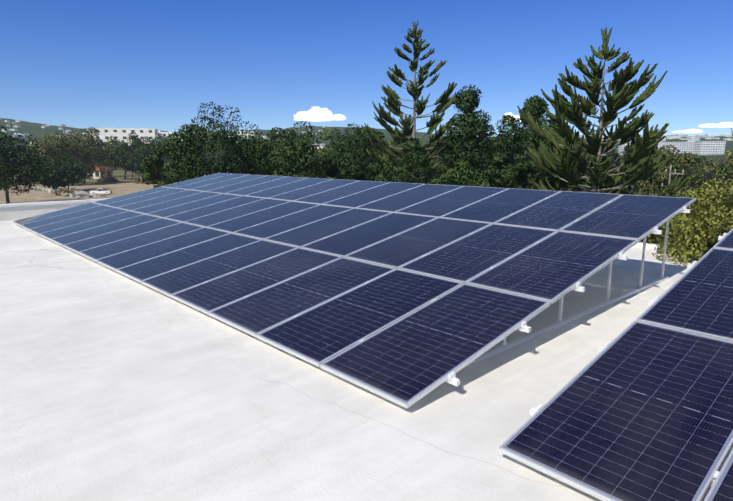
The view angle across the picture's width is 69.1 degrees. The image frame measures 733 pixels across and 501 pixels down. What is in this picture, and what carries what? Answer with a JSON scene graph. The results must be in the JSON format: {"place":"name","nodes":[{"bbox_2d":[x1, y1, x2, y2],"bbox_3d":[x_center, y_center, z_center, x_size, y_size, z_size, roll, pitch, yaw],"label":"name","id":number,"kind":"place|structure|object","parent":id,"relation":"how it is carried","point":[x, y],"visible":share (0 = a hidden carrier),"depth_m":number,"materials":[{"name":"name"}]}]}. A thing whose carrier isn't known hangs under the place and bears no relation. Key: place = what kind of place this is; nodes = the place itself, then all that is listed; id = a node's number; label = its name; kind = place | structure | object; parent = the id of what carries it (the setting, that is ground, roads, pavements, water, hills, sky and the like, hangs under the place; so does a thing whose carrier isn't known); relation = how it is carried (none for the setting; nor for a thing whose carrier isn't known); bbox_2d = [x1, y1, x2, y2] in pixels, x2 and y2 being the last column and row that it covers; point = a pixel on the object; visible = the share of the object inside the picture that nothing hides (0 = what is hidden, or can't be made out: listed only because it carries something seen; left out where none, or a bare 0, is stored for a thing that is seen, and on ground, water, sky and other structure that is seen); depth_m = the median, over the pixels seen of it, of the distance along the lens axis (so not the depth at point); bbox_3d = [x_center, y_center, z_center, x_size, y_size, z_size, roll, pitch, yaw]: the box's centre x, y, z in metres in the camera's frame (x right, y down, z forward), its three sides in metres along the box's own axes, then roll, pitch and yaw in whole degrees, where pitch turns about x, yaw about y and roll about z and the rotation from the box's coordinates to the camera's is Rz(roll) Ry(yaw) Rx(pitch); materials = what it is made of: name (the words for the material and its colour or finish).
{"place":"outdoors","nodes":[
{"label":"outdoors","id":0,"kind":"place"},
{"bbox_2d":[93,128,158,147],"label":"white building","id":1,"kind":"structure","parent":0,"point":[120,133],"depth_m":333.45,"materials":[{"name":"clear concrete"}]},
{"bbox_2d":[158,132,187,143],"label":"white building","id":2,"kind":"structure","parent":0,"point":[164,134],"depth_m":352.87,"materials":[{"name":"clear concrete"}]},
{"bbox_2d":[235,131,253,138],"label":"white building","id":3,"kind":"structure","parent":0,"point":[240,133],"depth_m":491.59,"materials":[{"name":"clear concrete"}]},
{"bbox_2d":[0,162,731,215],"bbox_3d":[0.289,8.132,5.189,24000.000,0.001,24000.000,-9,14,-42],"label":"ground","id":4,"kind":"structure","parent":0,"point":[121,186],"depth_m":135.98,"materials":[{"name":"soil"}]},
{"bbox_2d":[21,138,45,183],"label":"tree","id":5,"kind":"object","parent":4,"relation":"on","point":[27,145],"visible":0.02,"depth_m":157.51,"materials":[{"name":"green plant"}]},
{"bbox_2d":[0,125,71,203],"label":"tree","id":6,"kind":"object","parent":4,"relation":"on","point":[14,160],"visible":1,"depth_m":91.16,"materials":[{"name":"green plant"}]},
{"bbox_2d":[36,164,70,193],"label":"tree","id":7,"kind":"object","parent":4,"relation":"on","point":[65,180],"visible":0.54,"depth_m":119.64,"materials":[{"name":"green plant"}]},
{"bbox_2d":[32,187,75,192],"bbox_3d":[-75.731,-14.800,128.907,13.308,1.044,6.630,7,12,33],"label":"parked car","id":8,"kind":"object","parent":4,"relation":"on","point":[48,190],"visible":0.71,"depth_m":128.40,"materials":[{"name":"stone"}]},
{"bbox_2d":[29,130,85,167],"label":"tree","id":9,"kind":"object","parent":4,"relation":"on","point":[57,143],"visible":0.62,"depth_m":147.19,"materials":[{"name":"green plant"}]},
{"bbox_2d":[56,189,74,195],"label":"brush pile","id":10,"kind":"object","parent":4,"relation":"on","point":[64,191],"visible":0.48,"depth_m":116.09,"materials":[{"name":"plant"}]},
{"bbox_2d":[46,157,95,187],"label":"tree","id":11,"kind":"object","parent":4,"relation":"on","point":[76,175],"visible":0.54,"depth_m":127.84,"materials":[{"name":"green plant"}]},
{"bbox_2d":[45,127,116,183],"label":"tree","id":12,"kind":"object","parent":4,"relation":"on","point":[87,143],"visible":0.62,"depth_m":160.83,"materials":[{"name":"green plant"}]},
{"bbox_2d":[61,191,106,198],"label":"rubble pile","id":13,"kind":"object","parent":4,"relation":"on","point":[79,194],"visible":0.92,"depth_m":110.75,"materials":[{"name":"stone"}]},
{"bbox_2d":[84,166,112,178],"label":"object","id":14,"kind":"structure","parent":4,"relation":"on","point":[97,174],"depth_m":193.66,"materials":[{"name":"white paint"}]},
{"bbox_2d":[85,138,115,166],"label":"tree","id":15,"kind":"object","parent":4,"relation":"on","point":[100,140],"visible":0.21,"depth_m":205.39,"materials":[{"name":"green plant"}]},
{"bbox_2d":[90,188,111,194],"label":"car","id":16,"kind":"object","parent":4,"relation":"on","point":[100,191],"visible":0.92,"depth_m":117.92,"materials":[{"name":"white paint"}]},
{"bbox_2d":[97,174,117,181],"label":"brush pile","id":17,"kind":"object","parent":4,"relation":"on","point":[109,179],"visible":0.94,"depth_m":173.63,"materials":[{"name":"brown plant"}]},
{"bbox_2d":[95,138,141,178],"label":"tree","id":18,"kind":"object","parent":4,"relation":"on","point":[120,156],"visible":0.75,"depth_m":186.13,"materials":[{"name":"green plant"}]},
{"bbox_2d":[120,132,149,172],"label":"tree","id":19,"kind":"object","parent":4,"relation":"on","point":[136,140],"visible":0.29,"depth_m":232.65,"materials":[{"name":"green plant"}]},
{"bbox_2d":[125,144,148,176],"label":"tree","id":20,"kind":"object","parent":4,"relation":"on","point":[135,162],"visible":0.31,"depth_m":179.27,"materials":[{"name":"green plant"}]},
{"bbox_2d":[133,177,147,183],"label":"brush pile","id":21,"kind":"object","parent":4,"relation":"on","point":[138,181],"visible":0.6,"depth_m":162.20,"materials":[{"name":"brown plant"}]},
{"bbox_2d":[136,138,162,159],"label":"tree","id":22,"kind":"object","parent":4,"relation":"on","point":[147,149],"visible":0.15,"depth_m":173.29,"materials":[{"name":"green plant"}]},
{"bbox_2d":[140,135,203,187],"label":"tree","id":23,"kind":"object","parent":4,"relation":"on","point":[153,165],"visible":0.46,"depth_m":54.65,"materials":[{"name":"green plant"}]},
{"bbox_2d":[160,102,277,184],"bbox_3d":[-11.836,-5.600,43.703,9.874,13.334,9.371,-9,14,-40],"label":"tree","id":24,"kind":"object","parent":4,"relation":"on","point":[224,152],"visible":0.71,"depth_m":42.38,"materials":[{"name":"green plant"}]},
{"bbox_2d":[245,140,279,174],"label":"tree","id":25,"kind":"object","parent":4,"relation":"on","point":[261,153],"visible":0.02,"depth_m":49.74,"materials":[{"name":"green plant"}]},
{"bbox_2d":[253,127,313,173],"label":"tree","id":26,"kind":"object","parent":4,"relation":"on","point":[283,134],"visible":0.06,"depth_m":55.62,"materials":[{"name":"green plant"}]},
{"bbox_2d":[266,121,336,178],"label":"tree","id":27,"kind":"object","parent":4,"relation":"on","point":[284,165],"visible":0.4,"depth_m":38.13,"materials":[{"name":"green plant"}]},
{"bbox_2d":[305,128,347,170],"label":"tree","id":28,"kind":"object","parent":4,"relation":"on","point":[321,153],"visible":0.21,"depth_m":63.50,"materials":[{"name":"green plant"}]},
{"bbox_2d":[316,144,386,180],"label":"tree","id":29,"kind":"object","parent":4,"relation":"on","point":[354,170],"visible":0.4,"depth_m":42.53,"materials":[{"name":"green plant"}]},
{"bbox_2d":[327,123,399,179],"bbox_3d":[-0.234,-6.277,51.668,7.388,11.843,7.291,-2,10,-11],"label":"tree","id":30,"kind":"object","parent":4,"relation":"on","point":[362,140],"visible":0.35,"depth_m":50.09,"materials":[{"name":"green plant"}]},
{"bbox_2d":[0,220,732,500],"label":"roof slab","id":31,"kind":"structure","parent":4,"relation":"on","point":[115,386],"depth_m":4.17,"materials":[{"name":"white concrete"}]},
{"bbox_2d":[0,198,670,249],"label":"roof parapet","id":32,"kind":"structure","parent":31,"relation":"on","point":[13,211],"depth_m":15.99,"materials":[{"name":"white concrete"}]},
{"bbox_2d":[12,173,695,407],"bbox_3d":[-2.411,-0.744,11.309,6.312,1.284,14.980,-9,14,-42],"label":"solar array","id":33,"kind":"object","parent":31,"relation":"on","point":[406,295],"visible":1,"depth_m":7.36,"materials":[{"name":"blue glass"}]},
{"bbox_2d":[499,229,732,500],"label":"solar array","id":34,"kind":"object","parent":31,"relation":"on","point":[640,408],"visible":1,"depth_m":3.53,"materials":[{"name":"blue glass"}]},
{"bbox_2d":[372,138,423,175],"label":"tree","id":35,"kind":"object","parent":4,"relation":"on","point":[394,144],"visible":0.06,"depth_m":58.30,"materials":[{"name":"green plant"}]},
{"bbox_2d":[367,137,444,183],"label":"tree","id":36,"kind":"object","parent":4,"relation":"on","point":[413,161],"visible":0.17,"depth_m":34.87,"materials":[{"name":"green plant"}]},
{"bbox_2d":[361,21,462,183],"bbox_3d":[3.497,-7.853,41.388,7.510,18.546,7.054,-9,14,-42],"label":"norfolk pine","id":37,"kind":"object","parent":4,"relation":"on","point":[445,100],"visible":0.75,"depth_m":39.77,"materials":[{"name":"green plant"}]},
{"bbox_2d":[418,132,476,183],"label":"tree","id":38,"kind":"object","parent":4,"relation":"on","point":[441,169],"visible":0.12,"depth_m":52.65,"materials":[{"name":"green plant"}]},
{"bbox_2d":[439,85,493,184],"bbox_3d":[7.210,-4.992,39.082,4.866,13.806,5.348,5,11,26],"label":"tree","id":39,"kind":"object","parent":4,"relation":"on","point":[469,135],"visible":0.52,"depth_m":37.73,"materials":[{"name":"green plant"}]},
{"bbox_2d":[437,152,515,187],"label":"tree","id":40,"kind":"object","parent":4,"relation":"on","point":[488,177],"visible":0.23,"depth_m":32.15,"materials":[{"name":"green plant"}]},
{"bbox_2d":[475,115,525,188],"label":"tree","id":41,"kind":"object","parent":4,"relation":"on","point":[506,143],"visible":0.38,"depth_m":43.35,"materials":[{"name":"green plant"}]},
{"bbox_2d":[514,94,556,189],"bbox_3d":[10.959,-3.765,35.294,3.623,12.697,4.595,-5,11,-25],"label":"tree","id":42,"kind":"object","parent":4,"relation":"on","point":[536,110],"visible":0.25,"depth_m":34.07,"materials":[{"name":"green plant"}]},
{"bbox_2d":[552,137,584,181],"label":"tree","id":43,"kind":"object","parent":4,"relation":"on","point":[555,152],"visible":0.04,"depth_m":45.66,"materials":[{"name":"green plant"}]},
{"bbox_2d":[531,158,615,192],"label":"tree","id":44,"kind":"object","parent":4,"relation":"on","point":[543,175],"visible":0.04,"depth_m":27.14,"materials":[{"name":"green plant"}]},
{"bbox_2d":[573,144,619,171],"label":"tree","id":45,"kind":"object","parent":4,"relation":"on","point":[614,157],"visible":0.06,"depth_m":85.74,"materials":[{"name":"green plant"}]},
{"bbox_2d":[517,27,694,195],"bbox_3d":[10.465,-2.684,24.644,7.302,14.347,7.345,-9,14,-42],"label":"norfolk pine","id":46,"kind":"object","parent":4,"relation":"on","point":[552,164],"visible":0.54,"depth_m":23.19,"materials":[{"name":"green plant"}]},
{"bbox_2d":[548,165,730,196],"bbox_3d":[14.226,-1.101,32.689,90.004,8.362,9.864,-5,12,-28],"label":"hedge","id":47,"kind":"object","parent":4,"relation":"on","point":[675,171],"visible":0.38,"depth_m":28.14,"materials":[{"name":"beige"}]},
{"bbox_2d":[605,137,688,196],"bbox_3d":[16.142,-1.913,32.482,5.620,10.050,5.669,3,11,16],"label":"tree","id":48,"kind":"object","parent":4,"relation":"on","point":[650,179],"depth_m":30.71,"materials":[{"name":"green plant"}]},
{"bbox_2d":[634,170,672,241],"bbox_3d":[8.656,1.851,16.200,2.460,8.470,2.694,-1,10,-4],"label":"bush","id":49,"kind":"object","parent":4,"relation":"on","point":[654,193],"visible":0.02,"depth_m":15.81,"materials":[{"name":"green plant"}]},
{"bbox_2d":[619,144,700,197],"bbox_3d":[22.843,-3.428,41.996,6.945,9.666,6.452,-6,12,-31],"label":"tree","id":50,"kind":"object","parent":4,"relation":"on","point":[681,160],"visible":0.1,"depth_m":39.83,"materials":[{"name":"green plant"}]},
{"bbox_2d":[639,178,732,244],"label":"bush","id":51,"kind":"object","parent":4,"relation":"on","point":[653,239],"visible":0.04,"depth_m":11.16,"materials":[{"name":"green plant"}]},
{"bbox_2d":[641,128,732,241],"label":"wattle tree","id":52,"kind":"object","parent":4,"relation":"on","point":[716,170],"visible":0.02,"depth_m":12.81,"materials":[{"name":"green plant"}]},
{"bbox_2d":[651,181,732,265],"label":"bush","id":53,"kind":"object","parent":4,"relation":"on","point":[698,239],"visible":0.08,"depth_m":9.69,"materials":[{"name":"green plant"}]},
{"bbox_2d":[678,166,710,197],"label":"tree","id":54,"kind":"object","parent":4,"relation":"on","point":[696,169],"visible":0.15,"depth_m":94.14,"materials":[{"name":"green plant"}]},
{"bbox_2d":[688,155,706,164],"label":"tree","id":55,"kind":"object","parent":4,"relation":"on","point":[701,158],"visible":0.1,"depth_m":191.06,"materials":[{"name":"green plant"}]},
{"bbox_2d":[687,160,732,173],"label":"tree","id":56,"kind":"object","parent":4,"relation":"on","point":[697,164],"visible":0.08,"depth_m":114.81,"materials":[{"name":"green plant"}]},
{"bbox_2d":[689,158,732,198],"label":"tree","id":57,"kind":"object","parent":4,"relation":"on","point":[710,163],"visible":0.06,"depth_m":106.56,"materials":[{"name":"green plant"}]},
{"bbox_2d":[691,176,732,248],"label":"bush","id":58,"kind":"object","parent":4,"relation":"on","point":[716,193],"visible":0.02,"depth_m":10.29,"materials":[{"name":"green plant"}]},
{"bbox_2d":[700,161,732,190],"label":"tree","id":59,"kind":"object","parent":4,"relation":"on","point":[727,169],"visible":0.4,"depth_m":89.19,"materials":[{"name":"green plant"}]},
{"bbox_2d":[715,156,732,164],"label":"tree","id":60,"kind":"object","parent":4,"relation":"on","point":[724,158],"visible":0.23,"depth_m":204.58,"materials":[{"name":"green plant"}]},
{"bbox_2d":[0,118,732,161],"bbox_3d":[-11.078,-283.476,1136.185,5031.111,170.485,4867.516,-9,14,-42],"label":"hills","id":61,"kind":"structure","parent":0,"point":[36,130],"depth_m":1449.96,"materials":[{"name":"foliage"},{"name":"grass"},{"name":"green plant"}]},
{"bbox_2d":[618,142,694,154],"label":"hotel building","id":62,"kind":"structure","parent":61,"relation":"on","point":[686,147],"depth_m":850.32,"materials":[{"name":"white concrete"}]},
{"bbox_2d":[694,141,725,154],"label":"hotel wing","id":63,"kind":"structure","parent":61,"relation":"on","point":[709,147],"depth_m":810.03,"materials":[{"name":"white concrete"}]},
{"bbox_2d":[0,0,732,136],"label":"sky","id":64,"kind":"structure","parent":0,"point":[81,64],"materials":[{"name":"blue"}]}
]}

